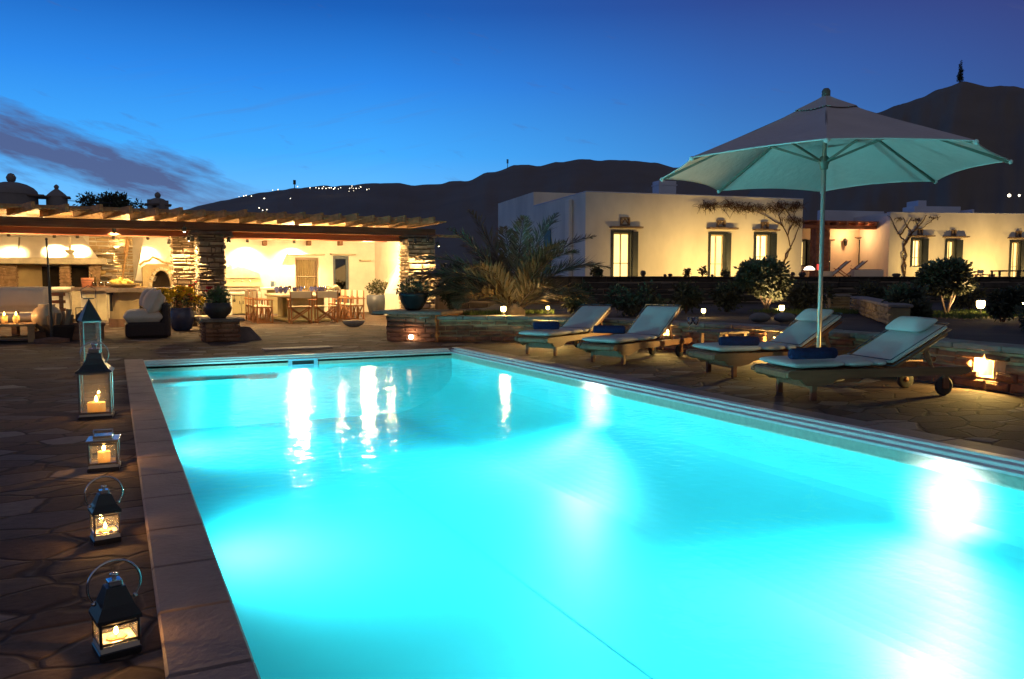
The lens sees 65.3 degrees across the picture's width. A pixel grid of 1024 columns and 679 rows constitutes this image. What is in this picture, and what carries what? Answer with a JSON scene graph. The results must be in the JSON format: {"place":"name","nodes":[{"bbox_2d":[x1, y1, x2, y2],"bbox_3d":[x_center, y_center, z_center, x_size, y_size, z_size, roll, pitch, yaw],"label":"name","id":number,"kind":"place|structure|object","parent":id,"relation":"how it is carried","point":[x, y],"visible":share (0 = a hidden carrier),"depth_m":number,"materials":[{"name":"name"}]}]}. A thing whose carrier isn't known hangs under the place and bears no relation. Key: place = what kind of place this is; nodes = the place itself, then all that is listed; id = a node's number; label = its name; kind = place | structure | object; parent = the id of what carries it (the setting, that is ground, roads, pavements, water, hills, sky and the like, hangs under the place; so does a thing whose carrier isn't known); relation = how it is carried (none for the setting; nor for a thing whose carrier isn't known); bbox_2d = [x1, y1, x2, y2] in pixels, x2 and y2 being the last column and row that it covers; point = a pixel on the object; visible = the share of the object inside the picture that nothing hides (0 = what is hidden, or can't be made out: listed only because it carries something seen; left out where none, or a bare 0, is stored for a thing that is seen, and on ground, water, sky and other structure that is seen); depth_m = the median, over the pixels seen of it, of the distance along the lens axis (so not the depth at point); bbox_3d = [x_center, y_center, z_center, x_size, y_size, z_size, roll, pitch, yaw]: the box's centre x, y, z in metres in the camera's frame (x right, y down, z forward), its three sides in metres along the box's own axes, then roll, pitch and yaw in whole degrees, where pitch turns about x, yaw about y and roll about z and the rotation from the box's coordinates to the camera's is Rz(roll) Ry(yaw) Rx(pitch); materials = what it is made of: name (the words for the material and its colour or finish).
{"place":"outdoors","nodes":[
{"label":"outdoors","id":0,"kind":"place"},
{"bbox_2d":[73,191,112,206],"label":"broadleaf tree","id":1,"kind":"object","parent":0,"point":[90,200],"visible":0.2,"depth_m":43.06,"materials":[{"name":"green plant"}]},
{"bbox_2d":[98,189,144,207],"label":"broadleaf tree","id":2,"kind":"object","parent":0,"point":[120,200],"visible":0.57,"depth_m":43.13,"materials":[{"name":"green plant"}]},
{"bbox_2d":[262,346,332,350],"bbox_3d":[-3.701,0.152,13.782,1.150,0.030,0.320,-2,5,-26],"label":"access cover","id":3,"kind":"object","parent":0,"point":[296,348],"visible":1,"depth_m":13.71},
{"bbox_2d":[148,358,502,377],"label":"water","id":4,"kind":"structure","parent":0,"point":[435,364],"depth_m":11.92,"materials":[{"name":"liquid"}]},
{"bbox_2d":[186,159,751,277],"bbox_3d":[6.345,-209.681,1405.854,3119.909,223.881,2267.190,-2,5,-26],"label":"hills","id":5,"kind":"structure","parent":0,"point":[451,203],"depth_m":1038.76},
{"bbox_2d":[0,312,1023,678],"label":"patio","id":6,"kind":"structure","parent":0,"point":[52,556],"depth_m":6.45,"materials":[{"name":"stone"}]},
{"bbox_2d":[0,322,37,341],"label":"coffee table","id":7,"kind":"object","parent":6,"relation":"on","point":[32,329],"visible":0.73,"depth_m":15.20,"materials":[{"name":"brown wood"}]},
{"bbox_2d":[0,293,65,335],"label":"wooden bench","id":8,"kind":"object","parent":6,"relation":"on","point":[25,317],"visible":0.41,"depth_m":16.55,"materials":[{"name":"brown wood"}]},
{"bbox_2d":[0,287,47,311],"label":"cushion","id":9,"kind":"object","parent":8,"relation":"on","point":[21,298],"visible":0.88,"depth_m":16.63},
{"bbox_2d":[0,287,71,314],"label":"white counter","id":10,"kind":"object","parent":6,"relation":"on","point":[67,291],"visible":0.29,"depth_m":22.22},
{"bbox_2d":[31,304,62,338],"bbox_3d":[-9.181,-0.339,15.779,0.620,0.710,0.554,-2,5,-26],"label":"glazed urn","id":11,"kind":"object","parent":6,"relation":"on","point":[39,313],"visible":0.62,"depth_m":15.55,"materials":[{"name":"brown ceramic"}]},
{"bbox_2d":[34,238,69,342],"bbox_3d":[-8.822,-0.940,15.241,0.600,1.989,0.600,-2,5,-26],"label":"garden torch","id":12,"kind":"object","parent":6,"relation":"on","point":[51,339],"visible":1,"depth_m":15.21,"materials":[{"name":"metal"}]},
{"bbox_2d":[0,237,106,318],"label":"outdoor fireplace","id":13,"kind":"object","parent":6,"relation":"on","point":[65,253],"visible":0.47,"depth_m":24.48,"materials":[{"name":"paint"}]},
{"bbox_2d":[42,309,74,340],"bbox_3d":[-8.878,-0.293,15.710,0.640,0.628,0.640,-2,5,-26],"label":"log basket","id":14,"kind":"object","parent":6,"relation":"on","point":[64,329],"visible":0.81,"depth_m":15.53,"materials":[{"name":"wicker"}]},
{"bbox_2d":[70,322,105,339],"bbox_3d":[-8.495,-0.177,16.022,0.620,0.330,0.560,-2,5,-26],"label":"wooden block table","id":15,"kind":"object","parent":6,"relation":"on","point":[89,331],"visible":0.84,"depth_m":15.80,"materials":[{"name":"brown wood"}]},
{"bbox_2d":[77,285,101,367],"bbox_3d":[-5.361,-0.125,10.144,0.230,1.129,0.230,-4,6,-40],"label":"lantern","id":16,"kind":"object","parent":6,"relation":"on","point":[89,314],"visible":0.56,"depth_m":10.10,"materials":[{"name":"metal"}]},
{"bbox_2d":[71,287,109,321],"bbox_3d":[-11.580,-0.981,22.487,1.407,0.984,1.000,-2,5,-26],"label":"sink counter","id":17,"kind":"object","parent":6,"relation":"on","point":[100,303],"visible":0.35,"depth_m":22.21,"materials":[{"name":"stone"}]},
{"bbox_2d":[75,341,114,419],"bbox_3d":[-3.639,0.345,6.976,0.282,0.665,0.282,-2,5,-22],"label":"lantern","id":18,"kind":"object","parent":6,"relation":"on","point":[95,363],"visible":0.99,"depth_m":6.90,"materials":[{"name":"metal"}]},
{"bbox_2d":[87,396,105,411],"bbox_3d":[-3.639,0.559,6.992,0.145,0.144,0.145,-2,5,-26],"label":"candle","id":19,"kind":"object","parent":18,"relation":"on","point":[96,405],"visible":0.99,"depth_m":6.95,"materials":[{"name":"wax"}]},
{"bbox_2d":[85,428,120,472],"bbox_3d":[-2.590,0.694,5.068,0.188,0.256,0.188,-2,5,-22],"label":"lantern","id":20,"kind":"object","parent":6,"relation":"on","point":[101,439],"visible":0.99,"depth_m":5.01,"materials":[{"name":"metal"}]},
{"bbox_2d":[98,445,110,462],"bbox_3d":[-2.591,0.717,5.070,0.072,0.119,0.072,-2,5,-26],"label":"candle","id":21,"kind":"object","parent":20,"relation":"on","point":[103,455],"visible":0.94,"depth_m":5.05,"materials":[{"name":"wax"}]},
{"bbox_2d":[84,476,122,545],"bbox_3d":[-1.870,0.775,3.666,0.163,0.304,0.121,-3,5,-36],"label":"lantern","id":22,"kind":"object","parent":6,"relation":"on","point":[103,502],"visible":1,"depth_m":3.64,"materials":[{"name":"metal"}]},
{"bbox_2d":[86,559,141,662],"bbox_3d":[-1.281,0.857,2.578,0.165,0.304,0.131,-3,5,-38],"label":"lantern","id":23,"kind":"object","parent":6,"relation":"on","point":[112,604],"visible":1,"depth_m":2.55,"materials":[{"name":"metal"}]},
{"bbox_2d":[106,626,126,640],"bbox_3d":[-1.281,0.945,2.584,0.060,0.047,0.060,-2,5,-26],"label":"candle","id":24,"kind":"object","parent":23,"relation":"on","point":[116,635],"visible":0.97,"depth_m":2.58,"materials":[{"name":"wax"}]},
{"bbox_2d":[123,287,170,337],"bbox_3d":[-7.642,-0.573,16.689,0.880,1.020,0.965,-2,5,-26],"label":"wicker armchair","id":25,"kind":"object","parent":6,"relation":"on","point":[149,320],"visible":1,"depth_m":16.34,"materials":[{"name":"wicker"}]},
{"bbox_2d":[105,287,191,326],"bbox_3d":[-9.509,-0.870,20.970,2.049,0.990,1.367,-2,5,-26],"label":"bar counter","id":26,"kind":"object","parent":6,"relation":"on","point":[122,301],"visible":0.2,"depth_m":20.26,"materials":[{"name":"stone"}]},
{"bbox_2d":[106,277,134,287],"bbox_3d":[-10.046,-1.469,20.527,0.720,0.272,0.709,-2,5,-26],"label":"fruit basket","id":27,"kind":"object","parent":26,"relation":"on","point":[119,282],"visible":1,"depth_m":20.34,"materials":[{"name":"food"}]},
{"bbox_2d":[134,237,172,286],"bbox_3d":[-11.409,-2.060,25.689,1.335,2.656,1.681,-2,5,-26],"label":"bread oven","id":28,"kind":"object","parent":6,"relation":"on","point":[153,270],"visible":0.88,"depth_m":25.47,"materials":[{"name":"paint"}]},
{"bbox_2d":[157,285,207,330],"bbox_3d":[-7.774,-0.750,18.799,1.214,1.076,0.686,-2,5,-26],"label":"flower pot","id":29,"kind":"object","parent":6,"relation":"on","point":[182,318],"visible":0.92,"depth_m":18.66,"materials":[{"name":"blue ceramic"}]},
{"bbox_2d":[198,317,244,341],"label":"stone plinth","id":30,"kind":"structure","parent":6,"relation":"on","point":[219,329],"depth_m":15.44,"materials":[{"name":"stone"}]},
{"bbox_2d":[202,284,231,317],"bbox_3d":[-5.791,-0.756,15.683,0.563,0.674,0.540,-2,5,-26],"label":"planter bowl","id":31,"kind":"object","parent":30,"relation":"on","point":[215,307],"visible":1,"depth_m":15.58,"materials":[{"name":"ceramic"}]},
{"bbox_2d":[0,201,461,327],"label":"pavilion","id":32,"kind":"structure","parent":6,"relation":"on","point":[355,251],"depth_m":21.95,"materials":[{"name":"paint"}]},
{"bbox_2d":[0,173,45,204],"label":"domed chimney","id":33,"kind":"object","parent":32,"relation":"attached to","point":[12,191],"visible":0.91,"depth_m":25.75,"materials":[{"name":"paint"}]},
{"bbox_2d":[45,184,70,204],"bbox_3d":[-15.250,-4.350,26.787,0.826,1.699,0.660,-2,5,-26],"label":"domed chimney","id":34,"kind":"object","parent":32,"relation":"attached to","point":[56,196],"visible":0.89,"depth_m":26.53,"materials":[{"name":"paint"}]},
{"bbox_2d":[144,192,171,208],"bbox_3d":[-12.475,-4.413,28.166,0.865,1.568,0.705,-2,5,-26],"label":"domed chimney","id":35,"kind":"object","parent":32,"relation":"attached to","point":[159,202],"visible":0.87,"depth_m":27.90,"materials":[{"name":"paint"}]},
{"bbox_2d":[295,258,318,291],"bbox_3d":[-7.428,-2.335,28.814,0.840,1.237,0.171,-2,5,-26],"label":"window","id":36,"kind":"structure","parent":32,"relation":"in","point":[306,269],"depth_m":28.86,"materials":[{"name":"wood"}]},
{"bbox_2d":[333,256,348,311],"bbox_3d":[-6.271,-2.031,29.273,0.589,2.061,0.130,-2,5,-26],"label":"door","id":37,"kind":"structure","parent":32,"relation":"in","point":[340,263],"depth_m":29.29,"materials":[{"name":"grey paint"}]},
{"bbox_2d":[224,265,260,314],"bbox_3d":[-9.265,-1.709,27.395,1.358,1.701,0.580,-2,5,-26],"label":"serving counter","id":38,"kind":"object","parent":6,"relation":"on","point":[237,299],"visible":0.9,"depth_m":27.37,"materials":[{"name":"paint"}]},
{"bbox_2d":[232,295,240,313],"bbox_3d":[-9.388,-1.187,27.135,0.351,0.619,0.055,-2,5,-26],"label":"door","id":39,"kind":"structure","parent":38,"relation":"in","point":[236,306],"depth_m":27.15,"materials":[{"name":"wood"}]},
{"bbox_2d":[238,326,261,340],"bbox_3d":[-5.290,-0.139,16.002,0.479,0.278,0.599,-2,5,-26],"label":"wedge stone","id":40,"kind":"object","parent":6,"relation":"on","point":[247,333],"visible":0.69,"depth_m":15.78,"materials":[{"name":"stone"}]},
{"bbox_2d":[244,290,263,320],"bbox_3d":[-7.573,-1.003,23.476,0.500,0.880,0.635,-2,5,-26],"label":"director chair","id":41,"kind":"object","parent":6,"relation":"on","point":[261,310],"visible":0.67,"depth_m":23.38,"materials":[{"name":"brown wood"}]},
{"bbox_2d":[249,291,267,321],"bbox_3d":[-7.195,-0.946,22.717,0.500,0.880,0.635,-2,5,-24],"label":"director chair","id":42,"kind":"object","parent":6,"relation":"on","point":[251,310],"visible":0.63,"depth_m":22.70,"materials":[{"name":"brown wood"}]},
{"bbox_2d":[252,291,273,323],"bbox_3d":[-6.856,-0.891,21.994,0.500,0.880,0.635,-2,5,-27],"label":"director chair","id":43,"kind":"object","parent":6,"relation":"on","point":[255,294],"visible":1,"depth_m":21.85,"materials":[{"name":"brown wood"}]},
{"bbox_2d":[260,287,288,313],"bbox_3d":[-8.319,-1.366,27.949,0.899,0.934,0.480,-2,5,-26],"label":"sideboard","id":44,"kind":"object","parent":6,"relation":"on","point":[263,290],"visible":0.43,"depth_m":27.87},
{"bbox_2d":[264,293,330,321],"bbox_3d":[-6.314,-0.972,23.799,1.600,0.770,2.750,-2,5,-26],"label":"dining table","id":45,"kind":"object","parent":6,"relation":"on","point":[282,307],"visible":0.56,"depth_m":22.86,"materials":[{"name":"stone"}]},
{"bbox_2d":[287,291,312,323],"bbox_3d":[-5.836,-0.892,21.999,0.635,0.880,0.500,-2,5,-25],"label":"director chair","id":46,"kind":"object","parent":6,"relation":"on","point":[301,294],"visible":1,"depth_m":21.87,"materials":[{"name":"brown wood"}]},
{"bbox_2d":[313,291,338,322],"bbox_3d":[-5.198,-0.916,22.316,0.635,0.880,0.500,-2,5,-24],"label":"director chair","id":47,"kind":"object","parent":6,"relation":"on","point":[326,294],"visible":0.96,"depth_m":22.18,"materials":[{"name":"brown wood"}]},
{"bbox_2d":[339,290,357,319],"bbox_3d":[-4.916,-1.043,24.015,0.500,0.880,0.635,-2,5,-23],"label":"director chair","id":48,"kind":"object","parent":6,"relation":"on","point":[354,293],"visible":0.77,"depth_m":24.11,"materials":[{"name":"brown wood"}]},
{"bbox_2d":[342,320,364,326],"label":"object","id":49,"kind":"object","parent":6,"relation":"on","point":[353,323],"visible":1,"depth_m":20.18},
{"bbox_2d":[343,290,365,319],"bbox_3d":[-4.622,-0.996,23.381,0.500,0.880,0.635,-2,5,-27],"label":"director chair","id":50,"kind":"object","parent":6,"relation":"on","point":[360,293],"visible":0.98,"depth_m":23.38,"materials":[{"name":"brown wood"}]},
{"bbox_2d":[365,278,387,314],"bbox_3d":[-4.565,-1.459,27.072,0.720,1.251,0.814,3,5,35],"label":"flower pot","id":51,"kind":"object","parent":6,"relation":"on","point":[376,302],"visible":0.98,"depth_m":26.85,"materials":[{"name":"stone"}]},
{"bbox_2d":[372,309,469,341],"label":"planter wall","id":52,"kind":"structure","parent":6,"relation":"on","point":[403,324],"depth_m":15.40,"materials":[{"name":"stone"}]},
{"bbox_2d":[394,277,432,310],"bbox_3d":[-1.935,-0.909,15.823,0.720,0.664,0.588,1,4,8],"label":"potted plant","id":53,"kind":"object","parent":52,"relation":"on","point":[412,299],"visible":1,"depth_m":15.68,"materials":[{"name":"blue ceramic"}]},
{"bbox_2d":[514,304,612,355],"bbox_3d":[0.908,-0.181,13.334,0.620,0.762,2.151,3,5,35],"label":"sun lounger","id":54,"kind":"object","parent":6,"relation":"on","point":[578,325],"visible":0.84,"depth_m":13.11,"materials":[{"name":"fabric"}]},
{"bbox_2d":[533,322,559,329],"bbox_3d":[0.544,-0.220,12.671,0.418,0.126,0.135,0,4,0],"label":"rolled towel","id":55,"kind":"object","parent":54,"relation":"on","point":[546,325],"visible":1,"depth_m":12.61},
{"bbox_2d":[124,347,1023,678],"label":"swimming pool","id":56,"kind":"structure","parent":6,"relation":"in","point":[520,517],"depth_m":6.16,"materials":[{"name":"liquid"}]},
{"bbox_2d":[577,304,692,364],"bbox_3d":[1.890,-0.106,12.002,0.636,0.811,2.120,4,6,43],"label":"sun lounger","id":57,"kind":"object","parent":6,"relation":"on","point":[650,327],"visible":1,"depth_m":11.95,"materials":[{"name":"fabric"}]},
{"bbox_2d":[593,325,625,333],"bbox_3d":[1.424,-0.147,11.696,0.469,0.120,0.127,1,5,18],"label":"rolled towel","id":58,"kind":"object","parent":57,"relation":"on","point":[609,329],"visible":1,"depth_m":11.65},
{"bbox_2d":[419,315,1023,395],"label":"garden wall","id":59,"kind":"structure","parent":6,"relation":"on","point":[996,367],"depth_m":10.80,"materials":[{"name":"stone"}]},
{"bbox_2d":[697,329,748,342],"bbox_3d":[3.114,0.090,11.809,0.550,0.450,0.500,-2,5,-26],"label":"side table","id":60,"kind":"object","parent":6,"relation":"on","point":[721,332],"visible":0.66,"depth_m":11.70,"materials":[{"name":"brown wood"}]},
{"bbox_2d":[686,312,856,376],"bbox_3d":[3.362,0.040,10.307,2.120,0.775,0.690,-1,4,-17],"label":"sun lounger","id":61,"kind":"object","parent":6,"relation":"on","point":[800,334],"visible":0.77,"depth_m":10.11,"materials":[{"name":"fabric"}]},
{"bbox_2d":[718,336,759,345],"bbox_3d":[2.703,0.018,9.502,0.472,0.115,0.123,0,4,0],"label":"rolled towel","id":62,"kind":"object","parent":61,"relation":"on","point":[738,340],"visible":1,"depth_m":9.45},
{"bbox_2d":[795,308,833,321],"bbox_3d":[3.958,-0.321,10.464,0.228,0.162,0.537,-1,4,-17],"label":"headrest pillow","id":63,"kind":"object","parent":61,"relation":"on","point":[809,314],"visible":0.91,"depth_m":10.38,"materials":[{"name":"fabric"}]},
{"bbox_2d":[660,88,1012,380],"bbox_3d":[3.712,-1.248,9.565,3.608,3.455,3.608,0,4,-2],"label":"parasol","id":64,"kind":"object","parent":6,"relation":"on","point":[824,143],"visible":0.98,"depth_m":9.67,"materials":[{"name":"fabric"}]},
{"bbox_2d":[751,322,971,400],"bbox_3d":[3.658,0.193,8.379,2.120,0.759,0.710,-1,4,-13],"label":"sun lounger","id":65,"kind":"object","parent":6,"relation":"on","point":[890,353],"visible":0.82,"depth_m":8.16,"materials":[{"name":"fabric"}]},
{"bbox_2d":[788,347,837,358],"bbox_3d":[2.951,0.136,7.830,0.496,0.115,0.124,-1,4,-13],"label":"rolled towel","id":66,"kind":"object","parent":65,"relation":"on","point":[816,353],"visible":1,"depth_m":7.78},
{"bbox_2d":[885,316,936,331],"bbox_3d":[4.232,-0.164,8.482,0.234,0.160,0.557,-1,4,-13],"label":"headrest pillow","id":67,"kind":"object","parent":65,"relation":"on","point":[911,324],"visible":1,"depth_m":8.36,"materials":[{"name":"fabric"}]},
{"bbox_2d":[0,0,1023,209],"label":"sky","id":68,"kind":"structure","parent":0,"point":[193,103],"materials":[{"name":"blue"}]},
{"bbox_2d":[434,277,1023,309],"bbox_3d":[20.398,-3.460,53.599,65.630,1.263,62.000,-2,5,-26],"label":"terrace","id":69,"kind":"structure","parent":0,"point":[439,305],"depth_m":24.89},
{"bbox_2d":[498,180,802,275],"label":"white house","id":70,"kind":"structure","parent":69,"relation":"on","point":[663,228],"depth_m":37.70,"materials":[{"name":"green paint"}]},
{"bbox_2d":[609,217,643,275],"bbox_3d":[5.189,-4.212,36.776,1.573,2.797,0.680,-1,4,-17],"label":"window","id":71,"kind":"structure","parent":70,"relation":"in","point":[624,259],"depth_m":36.84,"materials":[{"name":"glass"}]},
{"bbox_2d":[706,220,738,275],"bbox_3d":[9.972,-4.307,38.223,1.571,2.769,0.665,-1,4,-17],"label":"window","id":72,"kind":"structure","parent":70,"relation":"in","point":[719,245],"depth_m":38.26,"materials":[{"name":"green paint"}]},
{"bbox_2d":[696,199,804,260],"bbox_3d":[11.524,-4.900,38.549,6.606,3.846,0.958,-1,5,-19],"label":"climbing vine","id":73,"kind":"object","parent":70,"relation":"attached to","point":[749,207],"visible":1,"depth_m":38.64,"materials":[{"name":"brown plant"}]},
{"bbox_2d":[752,222,780,260],"bbox_3d":[12.285,-4.597,38.905,1.364,2.229,0.659,-1,4,-17],"label":"window","id":74,"kind":"structure","parent":70,"relation":"in","point":[761,250],"depth_m":38.90,"materials":[{"name":"glass"}]},
{"bbox_2d":[850,269,883,276],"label":"cream planter","id":75,"kind":"object","parent":69,"relation":"on","point":[866,272],"visible":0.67,"depth_m":42.74,"materials":[{"name":"concrete"}]},
{"bbox_2d":[801,200,1023,276],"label":"white house","id":76,"kind":"structure","parent":69,"relation":"on","point":[986,242],"depth_m":47.95,"materials":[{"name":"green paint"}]},
{"bbox_2d":[801,239,809,265],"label":"window","id":77,"kind":"structure","parent":76,"relation":"in","point":[805,243],"depth_m":49.42,"materials":[{"name":"green paint"}]},
{"bbox_2d":[887,215,938,276],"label":"climbing vine","id":78,"kind":"object","parent":76,"relation":"attached to","point":[905,242],"visible":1,"depth_m":47.15,"materials":[{"name":"brown plant"}]},
{"bbox_2d":[910,229,935,266],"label":"window","id":79,"kind":"structure","parent":76,"relation":"in","point":[916,258],"depth_m":47.35,"materials":[{"name":"green paint"}]},
{"bbox_2d":[942,230,969,259],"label":"window","id":80,"kind":"structure","parent":76,"relation":"in","point":[956,250],"depth_m":47.58,"materials":[{"name":"glass"}]},
{"bbox_2d":[1007,231,1023,276],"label":"window","id":81,"kind":"structure","parent":76,"relation":"in","point":[1015,247],"depth_m":48.24,"materials":[{"name":"glass"}]},
{"bbox_2d":[456,302,1023,344],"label":"garden ground","id":82,"kind":"structure","parent":0,"point":[991,330],"depth_m":14.67,"materials":[{"name":"soil"}]},
{"bbox_2d":[434,260,470,309],"bbox_3d":[-1.318,-1.187,17.456,0.948,1.236,1.074,1,4,13],"label":"shrub","id":83,"kind":"object","parent":82,"relation":"on","point":[447,298],"visible":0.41,"depth_m":17.37,"materials":[{"name":"green plant"}]},
{"bbox_2d":[399,209,611,315],"bbox_3d":[-0.131,-1.594,16.659,4.418,2.288,2.766,0,4,2],"label":"palm tree","id":84,"kind":"object","parent":82,"relation":"on","point":[523,286],"visible":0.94,"depth_m":16.35,"materials":[{"name":"green plant"}]},
{"bbox_2d":[463,308,553,314],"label":"grass","id":85,"kind":"structure","parent":82,"relation":"on","point":[486,312],"depth_m":16.81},
{"bbox_2d":[559,279,599,315],"bbox_3d":[1.432,-0.824,16.810,0.849,0.893,1.024,0,4,0],"label":"shrub","id":86,"kind":"object","parent":82,"relation":"on","point":[573,305],"visible":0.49,"depth_m":16.57,"materials":[{"name":"green plant"}]},
{"bbox_2d":[602,279,669,316],"bbox_3d":[2.530,-0.814,16.324,1.276,0.824,1.147,-2,5,-26],"label":"shrub","id":87,"kind":"object","parent":82,"relation":"on","point":[645,295],"visible":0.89,"depth_m":16.21,"materials":[{"name":"green plant"}]},
{"bbox_2d":[668,280,705,312],"bbox_3d":[3.863,-0.923,17.596,0.811,0.811,0.938,2,5,22],"label":"shrub","id":88,"kind":"object","parent":82,"relation":"on","point":[685,295],"visible":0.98,"depth_m":17.48,"materials":[{"name":"green plant"}]},
{"bbox_2d":[707,280,748,312],"bbox_3d":[4.895,-0.981,18.159,0.812,0.775,1.102,4,6,40],"label":"shrub","id":89,"kind":"object","parent":82,"relation":"on","point":[727,297],"visible":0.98,"depth_m":18.00,"materials":[{"name":"green plant"}]},
{"bbox_2d":[451,276,1023,307],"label":"terrace wall","id":90,"kind":"structure","parent":82,"relation":"on","point":[704,281],"depth_m":24.74,"materials":[{"name":"stone"}]},
{"bbox_2d":[749,313,769,322],"bbox_3d":[4.255,-0.376,13.717,0.383,0.175,0.306,-2,5,-26],"label":"pebble","id":91,"kind":"object","parent":82,"relation":"on","point":[759,317],"visible":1,"depth_m":13.61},
{"bbox_2d":[731,255,797,312],"bbox_3d":[5.722,-1.282,18.180,1.524,1.340,0.981,1,4,8],"label":"topiary tree","id":92,"kind":"object","parent":82,"relation":"on","point":[770,279],"visible":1,"depth_m":17.96,"materials":[{"name":"green plant"}]},
{"bbox_2d":[773,313,795,322],"bbox_3d":[4.680,-0.376,13.717,0.411,0.175,0.323,-2,5,-26],"label":"pillow","id":93,"kind":"object","parent":82,"relation":"on","point":[784,317],"visible":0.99,"depth_m":13.60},
{"bbox_2d":[747,307,858,314],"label":"grass","id":94,"kind":"structure","parent":82,"relation":"on","point":[835,310],"depth_m":17.29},
{"bbox_2d":[785,280,835,313],"bbox_3d":[6.495,-0.931,17.551,1.012,0.834,1.032,-2,5,-26],"label":"shrub","id":95,"kind":"object","parent":82,"relation":"on","point":[803,297],"visible":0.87,"depth_m":17.47,"materials":[{"name":"green plant"}]},
{"bbox_2d":[853,278,887,298],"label":"shrub","id":96,"kind":"object","parent":82,"relation":"on","point":[873,290],"visible":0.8,"depth_m":23.50,"materials":[{"name":"green plant"}]},
{"bbox_2d":[850,296,913,324],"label":"stone wall","id":97,"kind":"structure","parent":82,"relation":"on","point":[884,312],"depth_m":13.90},
{"bbox_2d":[881,280,933,302],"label":"shrub","id":98,"kind":"object","parent":82,"relation":"on","point":[902,292],"visible":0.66,"depth_m":13.67,"materials":[{"name":"green plant"}]},
{"bbox_2d":[903,297,934,317],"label":"shrub","id":99,"kind":"object","parent":82,"relation":"on","point":[920,308],"visible":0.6,"depth_m":13.17,"materials":[{"name":"green plant"}]},
{"bbox_2d":[908,255,979,315],"bbox_3d":[8.862,-1.105,16.350,1.326,1.261,1.037,-2,5,-26],"label":"topiary tree","id":100,"kind":"object","parent":82,"relation":"on","point":[950,279],"visible":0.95,"depth_m":16.15,"materials":[{"name":"green plant"}]},
{"bbox_2d":[940,285,987,310],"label":"shrub","id":101,"kind":"object","parent":82,"relation":"on","point":[969,299],"visible":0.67,"depth_m":19.02,"materials":[{"name":"green plant"}]},
{"bbox_2d":[984,283,1023,321],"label":"shrub","id":102,"kind":"object","parent":82,"relation":"on","point":[1010,297],"visible":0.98,"depth_m":13.82,"materials":[{"name":"green plant"}]},
{"bbox_2d":[1015,302,1023,330],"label":"shrub","id":103,"kind":"object","parent":82,"relation":"on","point":[1021,315],"visible":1,"depth_m":11.60,"materials":[{"name":"green plant"}]},
{"bbox_2d":[825,295,851,308],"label":"stone wall","id":104,"kind":"structure","parent":0,"point":[841,301],"depth_m":19.60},
{"bbox_2d":[747,81,1023,265],"bbox_3d":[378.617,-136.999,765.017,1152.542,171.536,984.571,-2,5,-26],"label":"hill slope","id":105,"kind":"structure","parent":0,"point":[991,119],"depth_m":361.56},
{"bbox_2d":[931,308,1022,319],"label":"grass","id":106,"kind":"structure","parent":0,"point":[967,313],"depth_m":15.42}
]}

